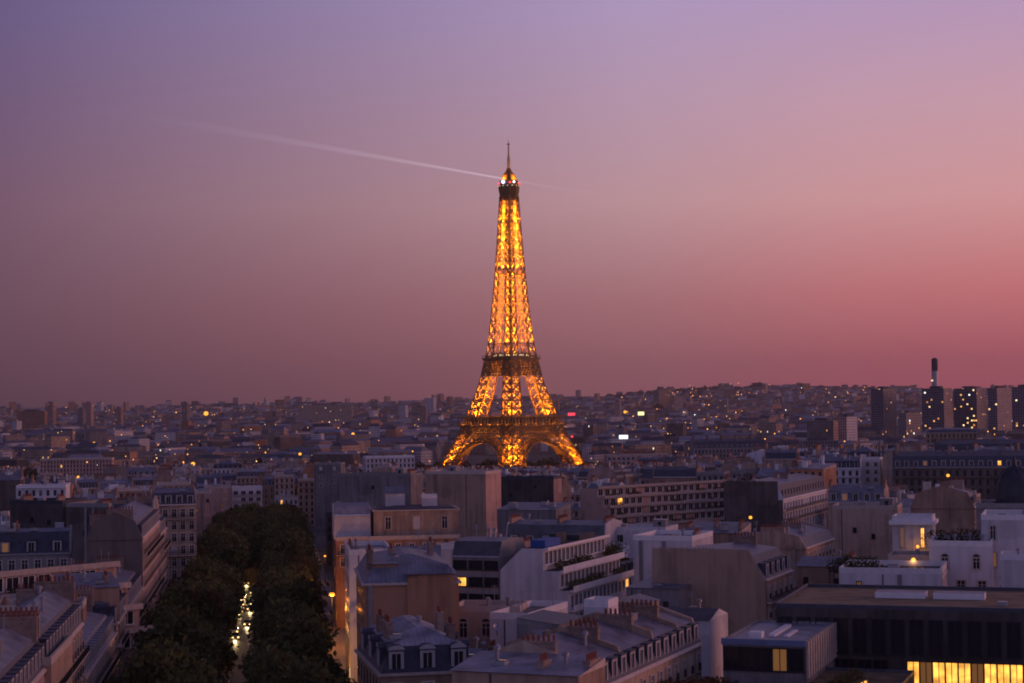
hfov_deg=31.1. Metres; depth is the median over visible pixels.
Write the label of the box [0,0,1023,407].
sky
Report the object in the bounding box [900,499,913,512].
apartment building
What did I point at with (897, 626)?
window
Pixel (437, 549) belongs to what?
apartment building
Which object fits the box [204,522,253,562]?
street tree
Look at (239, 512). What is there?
street tree
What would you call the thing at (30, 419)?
tower block
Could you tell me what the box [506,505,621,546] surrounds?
apartment building
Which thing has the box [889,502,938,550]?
apartment building
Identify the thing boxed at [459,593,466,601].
window
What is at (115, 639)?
window
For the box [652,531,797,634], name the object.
apartment building
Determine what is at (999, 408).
tower block
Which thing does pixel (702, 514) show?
window
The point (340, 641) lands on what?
pavement
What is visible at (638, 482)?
apartment building
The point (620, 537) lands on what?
window
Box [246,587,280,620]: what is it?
street tree
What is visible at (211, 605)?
street tree
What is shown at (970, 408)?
tower block
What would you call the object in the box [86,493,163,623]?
apartment building
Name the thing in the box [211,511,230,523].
street tree
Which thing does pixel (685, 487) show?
window
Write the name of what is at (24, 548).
apartment building
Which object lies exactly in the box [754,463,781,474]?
apartment building
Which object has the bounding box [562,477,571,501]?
apartment building
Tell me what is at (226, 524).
street tree
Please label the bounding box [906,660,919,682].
window
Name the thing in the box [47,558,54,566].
window
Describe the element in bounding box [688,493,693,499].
window
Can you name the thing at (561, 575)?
window
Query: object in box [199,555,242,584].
street tree
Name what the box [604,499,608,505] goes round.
window
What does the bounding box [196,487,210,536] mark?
apartment building
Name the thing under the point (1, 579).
window
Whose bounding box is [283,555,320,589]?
street tree
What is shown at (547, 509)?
apartment building
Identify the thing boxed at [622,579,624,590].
window
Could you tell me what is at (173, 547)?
window
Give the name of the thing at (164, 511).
window
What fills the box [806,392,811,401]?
tower block
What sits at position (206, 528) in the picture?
street tree
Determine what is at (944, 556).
window
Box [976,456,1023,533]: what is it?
apartment building
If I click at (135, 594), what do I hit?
apartment building
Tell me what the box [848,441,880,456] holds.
apartment building
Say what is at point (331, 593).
street lamp
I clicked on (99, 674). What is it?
window
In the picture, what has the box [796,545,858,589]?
apartment building
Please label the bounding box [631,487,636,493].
window
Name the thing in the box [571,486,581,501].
apartment building
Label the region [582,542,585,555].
window
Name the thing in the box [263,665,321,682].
street tree
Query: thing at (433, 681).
window
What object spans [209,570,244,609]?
street tree
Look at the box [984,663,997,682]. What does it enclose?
window
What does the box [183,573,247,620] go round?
street tree
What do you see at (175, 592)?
street tree
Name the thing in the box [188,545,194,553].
window
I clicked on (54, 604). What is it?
apartment building
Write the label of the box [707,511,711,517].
window
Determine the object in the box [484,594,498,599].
window
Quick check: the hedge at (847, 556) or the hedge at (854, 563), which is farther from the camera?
the hedge at (847, 556)
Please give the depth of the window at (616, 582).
317.26 m
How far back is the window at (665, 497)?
676.25 m
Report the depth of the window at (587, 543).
317.49 m
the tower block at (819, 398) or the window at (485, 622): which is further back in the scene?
the tower block at (819, 398)
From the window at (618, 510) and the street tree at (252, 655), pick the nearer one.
the street tree at (252, 655)
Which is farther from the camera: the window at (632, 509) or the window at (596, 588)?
the window at (632, 509)
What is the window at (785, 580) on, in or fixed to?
in the apartment building at (742, 580)
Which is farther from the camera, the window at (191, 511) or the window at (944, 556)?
the window at (191, 511)
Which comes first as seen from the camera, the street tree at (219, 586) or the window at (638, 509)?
the street tree at (219, 586)
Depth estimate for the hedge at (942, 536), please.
310.23 m
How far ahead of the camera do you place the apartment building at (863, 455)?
778.32 m
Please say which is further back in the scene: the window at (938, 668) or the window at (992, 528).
the window at (992, 528)
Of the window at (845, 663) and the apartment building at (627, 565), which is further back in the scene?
the apartment building at (627, 565)
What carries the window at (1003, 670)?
in the office block at (946, 634)
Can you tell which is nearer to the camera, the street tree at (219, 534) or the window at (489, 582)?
the window at (489, 582)
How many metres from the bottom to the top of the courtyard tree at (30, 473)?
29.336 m
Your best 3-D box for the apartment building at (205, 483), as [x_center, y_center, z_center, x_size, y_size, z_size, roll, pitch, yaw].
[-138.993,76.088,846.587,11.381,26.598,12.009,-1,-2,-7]
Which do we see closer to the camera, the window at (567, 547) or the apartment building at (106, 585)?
the apartment building at (106, 585)
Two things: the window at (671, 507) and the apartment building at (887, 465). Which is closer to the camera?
the window at (671, 507)
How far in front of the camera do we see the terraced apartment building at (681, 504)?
670.08 m
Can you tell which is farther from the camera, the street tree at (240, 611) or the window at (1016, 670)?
the street tree at (240, 611)
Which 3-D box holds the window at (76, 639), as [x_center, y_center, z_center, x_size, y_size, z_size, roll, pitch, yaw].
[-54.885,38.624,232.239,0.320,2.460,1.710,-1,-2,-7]
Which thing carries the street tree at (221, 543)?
on the pavement
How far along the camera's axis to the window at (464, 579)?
304.21 m
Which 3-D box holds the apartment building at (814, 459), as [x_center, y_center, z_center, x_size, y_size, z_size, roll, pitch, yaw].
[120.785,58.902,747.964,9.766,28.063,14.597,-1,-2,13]
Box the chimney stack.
[931,358,937,385]
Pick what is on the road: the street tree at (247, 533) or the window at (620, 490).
the street tree at (247, 533)
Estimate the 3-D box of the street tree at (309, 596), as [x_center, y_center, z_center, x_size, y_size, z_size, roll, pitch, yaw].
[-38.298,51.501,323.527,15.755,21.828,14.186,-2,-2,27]
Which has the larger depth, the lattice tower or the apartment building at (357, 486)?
the lattice tower
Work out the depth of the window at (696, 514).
677.90 m
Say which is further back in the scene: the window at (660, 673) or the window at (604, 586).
the window at (604, 586)
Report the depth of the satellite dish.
253.87 m
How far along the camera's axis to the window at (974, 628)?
226.32 m
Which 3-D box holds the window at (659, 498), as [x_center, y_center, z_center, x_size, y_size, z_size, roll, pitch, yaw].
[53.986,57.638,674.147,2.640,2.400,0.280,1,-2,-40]
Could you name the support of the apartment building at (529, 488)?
on the ground
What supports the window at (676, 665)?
in the apartment building at (628, 645)
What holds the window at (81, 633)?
in the apartment building at (54, 604)
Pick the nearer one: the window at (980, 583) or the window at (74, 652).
the window at (74, 652)
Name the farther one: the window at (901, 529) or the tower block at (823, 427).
the tower block at (823, 427)
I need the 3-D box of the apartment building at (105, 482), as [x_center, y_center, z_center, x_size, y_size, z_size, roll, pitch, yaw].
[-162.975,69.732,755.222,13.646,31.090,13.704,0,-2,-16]
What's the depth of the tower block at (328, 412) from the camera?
4596.98 m
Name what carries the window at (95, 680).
in the apartment building at (101, 660)
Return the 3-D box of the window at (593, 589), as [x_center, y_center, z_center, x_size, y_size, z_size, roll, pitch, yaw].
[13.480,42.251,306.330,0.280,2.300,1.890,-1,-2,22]
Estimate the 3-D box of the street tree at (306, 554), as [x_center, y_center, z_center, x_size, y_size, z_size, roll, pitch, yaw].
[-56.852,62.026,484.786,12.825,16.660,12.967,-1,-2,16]
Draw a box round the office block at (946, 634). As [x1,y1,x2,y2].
[776,584,1023,682]
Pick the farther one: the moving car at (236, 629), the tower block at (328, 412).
the tower block at (328, 412)
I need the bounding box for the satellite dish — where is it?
[494,623,500,629]
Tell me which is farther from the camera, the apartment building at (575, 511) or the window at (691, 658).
the apartment building at (575, 511)
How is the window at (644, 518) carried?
in the terraced apartment building at (681, 504)
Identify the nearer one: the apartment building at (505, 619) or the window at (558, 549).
the apartment building at (505, 619)
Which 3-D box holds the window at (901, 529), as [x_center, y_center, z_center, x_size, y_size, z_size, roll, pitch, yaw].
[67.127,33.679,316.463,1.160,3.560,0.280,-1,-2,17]
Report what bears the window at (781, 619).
in the office block at (946, 634)
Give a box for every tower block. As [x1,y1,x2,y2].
[16,410,46,428]
[45,402,55,423]
[77,408,85,423]
[83,402,93,425]
[114,407,123,424]
[182,402,188,420]
[216,419,229,431]
[298,403,352,422]
[311,432,323,438]
[414,406,426,422]
[614,401,620,415]
[653,389,671,409]
[663,434,679,443]
[686,444,688,453]
[793,392,798,405]
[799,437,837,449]
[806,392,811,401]
[807,418,837,439]
[817,391,821,405]
[838,414,857,440]
[871,387,896,433]
[898,410,921,437]
[922,386,952,431]
[953,386,986,427]
[988,386,1011,433]
[1010,385,1023,430]
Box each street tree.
[118,635,223,682]
[131,604,228,677]
[139,599,174,625]
[153,618,238,674]
[153,643,218,682]
[153,666,212,682]
[154,588,179,610]
[155,604,239,678]
[161,577,239,630]
[162,585,235,637]
[165,577,182,590]
[177,555,246,597]
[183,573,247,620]
[183,607,232,648]
[185,578,238,611]
[187,578,242,629]
[196,533,208,545]
[196,544,217,556]
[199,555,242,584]
[200,552,244,579]
[202,518,233,533]
[202,524,212,535]
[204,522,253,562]
[205,529,249,551]
[205,543,252,577]
[207,558,242,580]
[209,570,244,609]
[210,539,249,562]
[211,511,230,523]
[213,545,249,572]
[215,659,230,682]
[225,508,254,518]
[225,521,256,556]
[227,503,261,513]
[234,502,261,515]
[238,615,339,678]
[238,645,312,682]
[243,643,344,682]
[245,569,320,624]
[246,573,337,644]
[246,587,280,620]
[248,595,335,643]
[248,613,331,654]
[252,577,323,617]
[253,611,293,647]
[254,561,311,585]
[254,632,327,665]
[255,607,325,646]
[257,502,283,512]
[257,526,306,568]
[257,552,303,586]
[259,570,313,586]
[261,507,291,523]
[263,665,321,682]
[276,546,322,569]
[281,522,316,543]
[282,502,305,518]
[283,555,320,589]
[287,507,307,529]
[289,512,309,532]
[294,521,309,531]
[294,552,320,570]
[295,520,313,542]
[299,535,321,557]
[303,559,319,580]
[306,653,356,682]
[324,659,354,682]
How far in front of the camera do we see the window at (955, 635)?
227.07 m
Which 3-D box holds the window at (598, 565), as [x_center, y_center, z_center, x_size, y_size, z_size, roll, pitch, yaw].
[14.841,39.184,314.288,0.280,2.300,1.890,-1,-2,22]
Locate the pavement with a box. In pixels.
[309,529,345,673]
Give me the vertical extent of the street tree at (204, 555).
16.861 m
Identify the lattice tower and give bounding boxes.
[439,140,585,467]
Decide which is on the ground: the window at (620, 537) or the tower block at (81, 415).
the tower block at (81, 415)
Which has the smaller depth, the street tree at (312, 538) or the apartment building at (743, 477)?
the street tree at (312, 538)
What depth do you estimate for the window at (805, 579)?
328.13 m
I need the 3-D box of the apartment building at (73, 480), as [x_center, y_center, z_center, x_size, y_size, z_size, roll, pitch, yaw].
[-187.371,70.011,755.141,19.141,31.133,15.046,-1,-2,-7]
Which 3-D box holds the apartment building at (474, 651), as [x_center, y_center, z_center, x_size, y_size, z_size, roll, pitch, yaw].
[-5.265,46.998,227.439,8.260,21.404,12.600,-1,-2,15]
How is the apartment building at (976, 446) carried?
on the ground
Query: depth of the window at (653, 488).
676.58 m
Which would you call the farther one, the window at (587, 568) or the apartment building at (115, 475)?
the apartment building at (115, 475)
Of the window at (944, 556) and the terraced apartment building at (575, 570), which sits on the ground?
the terraced apartment building at (575, 570)
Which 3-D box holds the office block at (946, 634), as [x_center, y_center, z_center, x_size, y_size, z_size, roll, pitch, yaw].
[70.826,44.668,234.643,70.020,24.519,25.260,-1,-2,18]
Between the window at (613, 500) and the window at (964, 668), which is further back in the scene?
the window at (613, 500)
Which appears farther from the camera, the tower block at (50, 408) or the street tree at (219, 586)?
the tower block at (50, 408)
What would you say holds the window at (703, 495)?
in the terraced apartment building at (681, 504)
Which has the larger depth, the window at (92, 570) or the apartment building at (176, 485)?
the apartment building at (176, 485)
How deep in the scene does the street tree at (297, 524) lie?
615.86 m
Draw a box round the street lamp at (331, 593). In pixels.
[329,591,334,640]
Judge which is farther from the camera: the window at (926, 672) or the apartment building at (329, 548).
the apartment building at (329, 548)
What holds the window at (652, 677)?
in the apartment building at (628, 645)
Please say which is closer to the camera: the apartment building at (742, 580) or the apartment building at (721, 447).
the apartment building at (742, 580)
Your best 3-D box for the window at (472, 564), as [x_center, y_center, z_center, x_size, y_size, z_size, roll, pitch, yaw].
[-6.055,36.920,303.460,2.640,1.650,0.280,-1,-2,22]
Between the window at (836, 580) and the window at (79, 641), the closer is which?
the window at (79, 641)
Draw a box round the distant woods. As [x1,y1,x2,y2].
[81,382,918,469]
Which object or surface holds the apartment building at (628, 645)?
on the ground
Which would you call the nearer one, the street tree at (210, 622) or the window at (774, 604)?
the window at (774, 604)
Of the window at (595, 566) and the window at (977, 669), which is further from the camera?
the window at (595, 566)
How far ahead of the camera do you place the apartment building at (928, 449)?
847.01 m
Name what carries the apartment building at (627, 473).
on the ground
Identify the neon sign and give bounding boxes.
[619,435,627,443]
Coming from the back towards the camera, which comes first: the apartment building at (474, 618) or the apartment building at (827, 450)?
the apartment building at (827, 450)
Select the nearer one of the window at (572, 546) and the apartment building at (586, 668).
the apartment building at (586, 668)
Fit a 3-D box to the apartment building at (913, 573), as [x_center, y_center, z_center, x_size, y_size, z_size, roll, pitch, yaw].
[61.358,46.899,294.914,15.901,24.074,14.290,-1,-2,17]
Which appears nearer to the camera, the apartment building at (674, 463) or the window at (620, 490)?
the window at (620, 490)
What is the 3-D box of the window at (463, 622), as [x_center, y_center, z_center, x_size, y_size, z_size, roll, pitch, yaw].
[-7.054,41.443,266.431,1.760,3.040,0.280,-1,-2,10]
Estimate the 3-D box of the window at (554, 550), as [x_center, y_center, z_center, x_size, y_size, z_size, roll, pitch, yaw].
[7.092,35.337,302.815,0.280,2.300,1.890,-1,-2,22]
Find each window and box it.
[0,560,2,570]
[0,578,3,592]
[6,576,18,591]
[7,560,15,569]
[21,559,28,568]
[22,575,34,588]
[34,559,41,567]
[37,573,50,580]
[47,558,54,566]
[60,558,67,565]
[73,640,75,661]
[75,637,78,657]
[75,669,78,682]
[78,634,80,654]
[78,665,81,678]
[80,631,83,651]
[81,662,83,675]
[83,569,95,572]
[93,669,96,682]
[96,666,98,682]
[98,663,100,681]
[100,660,102,678]
[101,658,103,675]
[105,652,107,669]
[107,650,109,667]
[109,647,111,664]
[112,642,114,658]
[114,639,116,656]
[116,628,118,644]
[121,621,123,637]
[124,634,131,648]
[125,610,134,624]
[132,633,143,647]
[162,509,167,517]
[171,509,176,517]
[171,521,177,529]
[171,533,176,541]
[171,545,177,554]
[171,557,177,566]
[171,570,177,578]
[179,508,185,517]
[180,520,185,529]
[180,533,185,541]
[180,545,185,553]
[180,557,185,566]
[188,508,194,517]
[188,520,194,529]
[188,532,194,541]
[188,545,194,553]
[339,544,344,553]
[340,558,344,567]
[421,680,434,682]
[453,560,466,569]
[458,577,467,586]
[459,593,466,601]
[459,617,469,637]
[468,560,482,570]
[468,577,482,586]
[469,594,482,599]
[480,617,489,638]
[483,560,498,570]
[483,577,498,587]
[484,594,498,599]
[544,551,548,565]
[548,550,553,564]
[553,549,556,563]
[557,548,560,561]
[560,573,564,588]
[561,547,565,560]
[564,572,568,586]
[565,546,569,560]
[569,571,572,584]
[570,545,573,558]
[570,594,574,608]
[573,570,576,583]
[574,544,577,557]
[574,593,578,604]
[577,569,580,582]
[578,543,581,556]
[578,591,582,603]
[581,568,584,582]
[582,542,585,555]
[583,590,586,602]
[585,567,588,579]
[586,542,589,554]
[587,589,590,597]
[589,541,593,554]
[589,566,592,577]
[591,588,594,596]
[593,540,597,553]
[593,565,597,577]
[595,587,598,595]
[597,539,601,552]
[597,564,600,573]
[598,489,603,495]
[598,586,602,595]
[601,538,604,551]
[601,563,604,576]
[602,584,606,595]
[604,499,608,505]
[605,489,609,495]
[605,562,608,575]
[607,583,610,594]
[608,561,612,574]
[610,498,615,504]
[610,508,614,514]
[610,582,613,593]
[612,560,615,572]
[614,581,617,592]
[616,508,621,514]
[617,534,623,542]
[618,488,623,494]
[618,580,621,591]
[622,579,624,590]
[623,507,628,513]
[624,497,628,503]
[625,578,628,589]
[630,497,635,503]
[630,507,635,513]
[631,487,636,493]
[636,506,641,512]
[637,497,641,503]
[641,677,646,682]
[642,516,647,522]
[644,487,649,492]
[650,496,654,502]
[650,673,654,682]
[651,486,655,492]
[656,505,661,511]
[657,486,661,492]
[657,495,661,501]
[658,669,663,682]
[663,495,668,501]
[663,505,667,511]
[663,601,668,606]
[666,666,671,681]
[669,504,674,510]
[674,662,679,680]
[675,504,680,510]
[681,513,686,519]
[681,658,687,679]
[682,494,686,500]
[683,484,687,490]
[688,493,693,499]
[688,503,692,509]
[689,484,693,490]
[689,655,694,676]
[694,512,699,518]
[695,493,699,499]
[696,652,701,672]
[700,512,704,518]
[701,493,705,498]
[701,502,705,508]
[707,483,711,489]
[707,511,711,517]
[713,492,717,498]
[719,482,723,488]
[723,646,739,670]
[739,647,755,670]
[755,647,771,671]
[768,584,771,600]
[768,604,771,619]
[772,648,787,672]
[773,582,776,597]
[773,602,776,616]
[778,580,781,594]
[778,616,791,622]
[784,578,787,593]
[788,648,804,672]
[789,576,791,591]
[796,617,810,623]
[803,577,808,583]
[815,617,828,623]
[833,618,848,653]
[834,578,838,583]
[834,658,839,667]
[841,658,855,667]
[852,618,867,654]
[857,659,871,668]
[871,618,886,654]
[873,659,887,668]
[890,619,905,655]
[899,527,905,547]
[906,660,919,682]
[909,619,924,655]
[919,527,925,547]
[920,661,932,682]
[928,620,943,656]
[932,661,945,682]
[940,553,949,568]
[945,662,958,682]
[947,620,963,657]
[956,579,965,585]
[958,662,971,682]
[967,621,982,657]
[971,553,981,569]
[971,662,984,682]
[977,580,987,586]
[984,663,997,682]
[986,621,1002,658]
[988,525,997,540]
[993,552,997,566]
[997,663,1010,682]
[1006,622,1022,658]
[1010,664,1023,682]
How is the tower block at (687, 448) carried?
on the ground
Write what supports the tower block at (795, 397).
on the ground
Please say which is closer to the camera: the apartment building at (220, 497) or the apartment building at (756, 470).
the apartment building at (756, 470)
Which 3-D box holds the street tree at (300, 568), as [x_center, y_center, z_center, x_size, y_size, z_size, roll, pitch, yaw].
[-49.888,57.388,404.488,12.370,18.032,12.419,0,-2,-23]
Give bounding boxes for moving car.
[230,626,238,633]
[231,632,239,639]
[243,619,250,626]
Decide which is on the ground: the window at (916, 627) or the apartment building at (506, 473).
the apartment building at (506, 473)
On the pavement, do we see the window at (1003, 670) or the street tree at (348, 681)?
the street tree at (348, 681)
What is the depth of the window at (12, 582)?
300.16 m
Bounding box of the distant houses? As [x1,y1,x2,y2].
[0,383,1023,525]
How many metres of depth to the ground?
2230.49 m
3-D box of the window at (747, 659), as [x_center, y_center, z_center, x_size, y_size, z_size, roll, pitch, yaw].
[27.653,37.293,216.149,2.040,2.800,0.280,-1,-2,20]
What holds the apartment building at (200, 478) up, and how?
on the ground
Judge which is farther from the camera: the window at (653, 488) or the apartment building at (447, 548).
the window at (653, 488)
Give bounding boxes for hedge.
[605,541,628,561]
[657,676,731,682]
[824,667,864,682]
[826,556,882,573]
[838,553,879,564]
[921,527,979,547]
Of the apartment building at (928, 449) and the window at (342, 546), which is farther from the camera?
the apartment building at (928, 449)
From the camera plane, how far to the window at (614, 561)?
321.47 m
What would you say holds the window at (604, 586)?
in the terraced apartment building at (575, 570)
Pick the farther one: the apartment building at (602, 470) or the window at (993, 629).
the apartment building at (602, 470)
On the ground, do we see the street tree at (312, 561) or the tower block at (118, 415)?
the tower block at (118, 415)
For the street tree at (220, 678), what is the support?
on the pavement
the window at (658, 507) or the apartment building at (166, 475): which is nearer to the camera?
the window at (658, 507)
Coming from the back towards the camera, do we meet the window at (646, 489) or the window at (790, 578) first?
the window at (646, 489)
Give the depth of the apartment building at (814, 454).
780.38 m
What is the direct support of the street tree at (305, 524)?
on the pavement
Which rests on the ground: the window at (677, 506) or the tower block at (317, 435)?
the tower block at (317, 435)
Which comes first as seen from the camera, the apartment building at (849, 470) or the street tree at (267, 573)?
the street tree at (267, 573)
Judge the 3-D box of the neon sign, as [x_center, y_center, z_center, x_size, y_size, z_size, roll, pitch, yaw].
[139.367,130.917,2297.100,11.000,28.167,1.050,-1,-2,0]
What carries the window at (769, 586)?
in the apartment building at (742, 580)
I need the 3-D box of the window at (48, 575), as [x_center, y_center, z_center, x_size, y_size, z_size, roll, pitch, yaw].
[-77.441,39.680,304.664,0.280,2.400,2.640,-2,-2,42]
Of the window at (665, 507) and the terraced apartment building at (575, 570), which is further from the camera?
the window at (665, 507)
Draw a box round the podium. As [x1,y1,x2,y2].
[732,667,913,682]
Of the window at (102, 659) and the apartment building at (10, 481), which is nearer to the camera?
the window at (102, 659)
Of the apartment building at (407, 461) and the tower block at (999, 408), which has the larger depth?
the tower block at (999, 408)
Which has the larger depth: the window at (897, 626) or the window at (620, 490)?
the window at (620, 490)
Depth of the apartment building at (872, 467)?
748.97 m
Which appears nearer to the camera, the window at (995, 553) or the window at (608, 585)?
the window at (995, 553)
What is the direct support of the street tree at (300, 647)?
on the pavement
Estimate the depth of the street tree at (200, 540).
560.87 m
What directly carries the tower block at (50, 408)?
on the ground
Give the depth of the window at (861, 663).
230.36 m
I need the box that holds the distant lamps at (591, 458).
[121,387,994,464]
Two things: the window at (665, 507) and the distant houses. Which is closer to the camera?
the window at (665, 507)
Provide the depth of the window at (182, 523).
468.65 m
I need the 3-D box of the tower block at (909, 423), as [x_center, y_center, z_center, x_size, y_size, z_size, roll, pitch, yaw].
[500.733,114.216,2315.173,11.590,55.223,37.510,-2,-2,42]
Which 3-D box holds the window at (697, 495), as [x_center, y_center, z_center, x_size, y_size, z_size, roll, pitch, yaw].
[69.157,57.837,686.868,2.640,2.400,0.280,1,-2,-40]
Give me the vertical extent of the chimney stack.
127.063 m
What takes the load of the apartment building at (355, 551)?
on the ground
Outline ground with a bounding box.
[308,392,921,590]
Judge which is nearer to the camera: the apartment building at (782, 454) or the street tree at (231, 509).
the street tree at (231, 509)
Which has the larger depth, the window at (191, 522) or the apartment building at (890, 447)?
the apartment building at (890, 447)
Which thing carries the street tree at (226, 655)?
on the pavement
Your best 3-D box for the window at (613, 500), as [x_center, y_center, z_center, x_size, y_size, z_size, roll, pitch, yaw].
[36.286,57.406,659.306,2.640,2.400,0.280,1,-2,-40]
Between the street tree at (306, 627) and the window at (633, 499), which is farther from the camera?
the window at (633, 499)
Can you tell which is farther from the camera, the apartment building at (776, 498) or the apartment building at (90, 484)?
the apartment building at (90, 484)
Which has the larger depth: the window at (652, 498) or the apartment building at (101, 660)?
the window at (652, 498)
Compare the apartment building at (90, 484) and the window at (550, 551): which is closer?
the window at (550, 551)
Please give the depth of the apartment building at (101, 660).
269.59 m
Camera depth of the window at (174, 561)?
467.74 m
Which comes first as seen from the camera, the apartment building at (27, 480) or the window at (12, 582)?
the window at (12, 582)
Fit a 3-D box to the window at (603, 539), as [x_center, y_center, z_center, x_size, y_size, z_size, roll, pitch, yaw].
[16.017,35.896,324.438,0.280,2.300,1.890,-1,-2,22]
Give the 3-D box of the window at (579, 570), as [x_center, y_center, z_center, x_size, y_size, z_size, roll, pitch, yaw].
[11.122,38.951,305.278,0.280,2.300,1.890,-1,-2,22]
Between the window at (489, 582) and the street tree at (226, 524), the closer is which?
the window at (489, 582)
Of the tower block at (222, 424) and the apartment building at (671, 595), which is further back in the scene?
the tower block at (222, 424)
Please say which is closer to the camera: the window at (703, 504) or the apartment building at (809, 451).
the window at (703, 504)
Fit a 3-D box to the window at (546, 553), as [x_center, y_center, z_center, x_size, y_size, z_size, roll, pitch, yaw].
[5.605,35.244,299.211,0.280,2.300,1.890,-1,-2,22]
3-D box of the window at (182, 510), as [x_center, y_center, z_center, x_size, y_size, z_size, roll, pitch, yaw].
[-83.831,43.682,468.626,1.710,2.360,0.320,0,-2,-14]
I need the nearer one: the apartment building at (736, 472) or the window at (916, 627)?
the window at (916, 627)
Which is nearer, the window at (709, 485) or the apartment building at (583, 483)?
the window at (709, 485)
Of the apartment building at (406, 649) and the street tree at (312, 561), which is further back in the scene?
the street tree at (312, 561)
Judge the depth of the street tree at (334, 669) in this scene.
253.50 m
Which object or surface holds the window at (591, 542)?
in the terraced apartment building at (575, 570)
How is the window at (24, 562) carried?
in the apartment building at (24, 548)
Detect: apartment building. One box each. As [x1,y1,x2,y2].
[0,466,24,511]
[0,511,9,521]
[0,515,9,528]
[0,518,72,570]
[0,561,153,671]
[0,576,89,682]
[0,593,86,622]
[0,610,46,682]
[10,490,84,528]
[16,477,69,498]
[21,479,73,497]
[25,474,34,483]
[27,474,63,482]
[30,474,80,494]
[40,457,113,476]
[40,616,72,682]
[53,558,120,675]
[66,494,128,563]
[68,548,146,677]
[72,487,117,500]
[77,474,96,493]
[78,594,120,682]
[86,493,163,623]
[97,474,132,491]
[102,473,123,478]
[104,482,142,497]
[112,482,158,509]
[141,486,150,495]
[149,481,196,588]
[153,468,177,484]
[156,478,190,487]
[159,512,170,601]
[196,471,221,488]
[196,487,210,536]
[197,477,221,488]
[204,484,230,516]
[231,485,261,507]
[258,470,302,506]
[314,460,344,528]
[326,510,332,565]
[332,486,459,628]
[340,468,422,528]
[345,534,388,682]
[354,528,461,682]
[354,605,469,682]
[363,453,414,471]
[383,535,448,556]
[425,466,500,537]
[441,537,461,566]
[450,639,605,682]
[452,524,524,601]
[459,585,528,648]
[466,594,702,682]
[469,635,495,656]
[476,469,516,475]
[490,586,567,646]
[496,500,571,536]
[500,532,633,615]
[501,473,561,506]
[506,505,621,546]
[523,537,529,547]
[531,470,568,483]
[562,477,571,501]
[563,497,580,519]
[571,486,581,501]
[574,478,607,489]
[580,479,726,529]
[587,461,623,482]
[587,475,623,487]
[604,450,668,465]
[604,462,633,483]
[607,542,633,584]
[617,518,677,553]
[619,477,651,484]
[624,577,690,607]
[631,468,642,483]
[633,525,712,583]
[640,462,662,472]
[640,464,672,483]
[652,460,701,482]
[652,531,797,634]
[664,591,727,682]
[671,458,687,465]
[675,456,715,470]
[684,518,750,543]
[689,435,764,459]
[696,468,729,480]
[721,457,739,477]
[724,466,827,531]
[725,475,754,480]
[730,472,749,480]
[731,464,754,480]
[735,456,764,468]
[743,521,759,534]
[746,445,772,460]
[746,519,834,590]
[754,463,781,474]
[755,461,795,478]
[764,442,799,467]
[788,456,836,526]
[791,445,819,456]
[796,452,819,462]
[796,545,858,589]
[804,447,845,456]
[815,444,838,453]
[819,452,861,484]
[827,474,888,532]
[832,497,901,559]
[836,442,881,455]
[839,559,947,585]
[845,451,870,456]
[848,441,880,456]
[862,451,882,484]
[878,443,922,456]
[878,482,914,498]
[882,441,920,485]
[888,534,928,560]
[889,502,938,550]
[892,443,1023,498]
[894,492,900,501]
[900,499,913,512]
[909,477,976,534]
[914,443,933,450]
[922,443,933,446]
[924,426,977,442]
[929,532,993,586]
[934,433,1023,450]
[970,489,980,499]
[972,442,1016,450]
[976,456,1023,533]
[979,509,1023,586]
[1000,548,1023,587]
[1016,441,1023,450]
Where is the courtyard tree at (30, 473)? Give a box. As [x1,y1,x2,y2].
[23,466,40,479]
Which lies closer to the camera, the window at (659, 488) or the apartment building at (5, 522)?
the apartment building at (5, 522)
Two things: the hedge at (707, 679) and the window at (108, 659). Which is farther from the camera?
the window at (108, 659)
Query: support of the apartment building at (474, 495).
on the ground
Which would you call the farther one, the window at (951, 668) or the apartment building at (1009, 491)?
the apartment building at (1009, 491)
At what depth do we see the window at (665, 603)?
296.23 m
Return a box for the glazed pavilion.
[721,620,836,682]
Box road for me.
[216,557,259,682]
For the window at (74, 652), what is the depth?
229.02 m
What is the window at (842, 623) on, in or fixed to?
in the office block at (946, 634)
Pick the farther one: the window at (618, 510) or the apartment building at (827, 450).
the apartment building at (827, 450)
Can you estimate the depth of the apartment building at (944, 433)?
1146.39 m
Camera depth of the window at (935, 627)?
227.79 m
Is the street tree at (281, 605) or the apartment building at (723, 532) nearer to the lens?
the street tree at (281, 605)
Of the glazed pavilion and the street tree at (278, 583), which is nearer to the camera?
the glazed pavilion
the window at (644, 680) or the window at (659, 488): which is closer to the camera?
the window at (644, 680)
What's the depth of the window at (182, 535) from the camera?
468.48 m
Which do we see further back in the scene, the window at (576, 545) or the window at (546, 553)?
the window at (576, 545)
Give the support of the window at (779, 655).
in the glazed pavilion
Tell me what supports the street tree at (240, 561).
on the pavement
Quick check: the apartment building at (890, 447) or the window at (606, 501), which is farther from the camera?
the apartment building at (890, 447)
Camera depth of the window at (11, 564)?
351.52 m
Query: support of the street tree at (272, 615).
on the pavement
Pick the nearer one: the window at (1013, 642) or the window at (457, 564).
the window at (1013, 642)
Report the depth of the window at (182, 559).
468.31 m
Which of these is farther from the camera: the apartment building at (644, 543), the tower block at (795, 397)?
the tower block at (795, 397)

